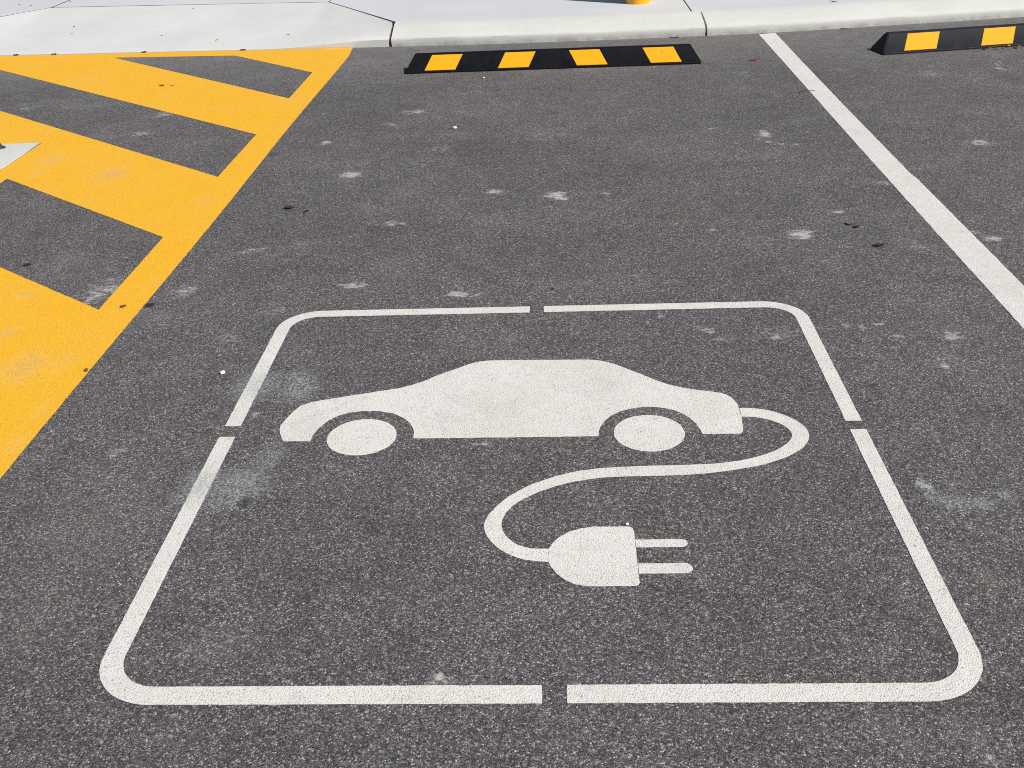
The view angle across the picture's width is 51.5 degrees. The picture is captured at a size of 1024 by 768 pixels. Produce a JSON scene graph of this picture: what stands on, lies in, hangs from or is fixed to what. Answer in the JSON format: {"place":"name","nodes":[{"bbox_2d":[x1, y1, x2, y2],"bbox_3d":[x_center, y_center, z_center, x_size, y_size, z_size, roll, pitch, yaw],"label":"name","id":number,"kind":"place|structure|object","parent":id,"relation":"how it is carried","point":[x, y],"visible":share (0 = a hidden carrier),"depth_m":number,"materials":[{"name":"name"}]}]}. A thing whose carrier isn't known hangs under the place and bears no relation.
{"place":"outdoors","nodes":[
{"label":"outdoors","id":0,"kind":"place"},
{"bbox_2d":[0,0,67,15],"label":"footpath","id":1,"kind":"structure","parent":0,"point":[8,7],"depth_m":8.09,"materials":[{"name":"concrete"}]},
{"bbox_2d":[55,0,329,6],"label":"footpath","id":2,"kind":"structure","parent":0,"point":[80,3],"depth_m":7.95,"materials":[{"name":"concrete"}]},
{"bbox_2d":[329,0,690,21],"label":"footpath","id":3,"kind":"structure","parent":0,"point":[416,10],"depth_m":7.09,"materials":[{"name":"concrete"}]},
{"bbox_2d":[0,0,691,27],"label":"joint filler","id":4,"kind":"object","parent":3,"relation":"in","point":[393,22],"visible":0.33,"depth_m":7.71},
{"bbox_2d":[625,0,649,4],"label":"bollard","id":5,"kind":"object","parent":3,"relation":"on","point":[636,2],"visible":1,"depth_m":7.05,"materials":[{"name":"yellow metal"}]},
{"bbox_2d":[0,17,1023,767],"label":"parking lot","id":6,"kind":"structure","parent":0,"point":[316,561],"depth_m":2.48,"materials":[{"name":"grey asphalt"}]},
{"bbox_2d":[0,143,39,168],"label":"concrete pad","id":7,"kind":"object","parent":6,"relation":"on","point":[10,153],"visible":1,"depth_m":4.81,"materials":[{"name":"concrete"}]},
{"bbox_2d":[0,48,351,477],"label":"hatched marking","id":8,"kind":"object","parent":6,"relation":"on","point":[54,344],"visible":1,"depth_m":4.30,"materials":[{"name":"yellow paint"}]},
{"bbox_2d":[0,2,392,55],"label":"kerb ramp","id":9,"kind":"structure","parent":6,"relation":"on","point":[174,28],"depth_m":7.19,"materials":[{"name":"concrete"}]},
{"bbox_2d":[99,301,982,704],"bbox_3d":[0.057,0.145,2.408,1.505,0.001,1.567,-1,28,3],"label":"charging bay symbol","id":10,"kind":"object","parent":6,"relation":"on","point":[495,399],"visible":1,"depth_m":2.36,"materials":[{"name":"white paint"}]},
{"bbox_2d":[391,11,705,46],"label":"kerb","id":11,"kind":"structure","parent":6,"relation":"on","point":[555,29],"depth_m":6.63,"materials":[{"name":"concrete"}]},
{"bbox_2d":[405,44,700,73],"bbox_3d":[0.226,-1.834,5.962,1.655,0.091,0.160,-1,28,2],"label":"wheel stop","id":12,"kind":"object","parent":6,"relation":"on","point":[560,58],"visible":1,"depth_m":5.93,"materials":[{"name":"black rubber"}]},
{"bbox_2d":[701,0,1023,35],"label":"kerb","id":13,"kind":"structure","parent":6,"relation":"on","point":[807,18],"depth_m":6.67,"materials":[{"name":"concrete"}]},
{"bbox_2d":[759,33,1023,328],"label":"parking line","id":14,"kind":"object","parent":6,"relation":"on","point":[1000,281],"visible":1,"depth_m":3.78,"materials":[{"name":"white paint"}]},
{"bbox_2d":[871,23,1023,54],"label":"wheel stop","id":15,"kind":"object","parent":6,"relation":"on","point":[937,40],"visible":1,"depth_m":5.96,"materials":[{"name":"rubber"}]},
{"bbox_2d":[684,0,889,12],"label":"footpath","id":16,"kind":"structure","parent":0,"point":[703,5],"depth_m":6.88,"materials":[{"name":"concrete"}]}
]}

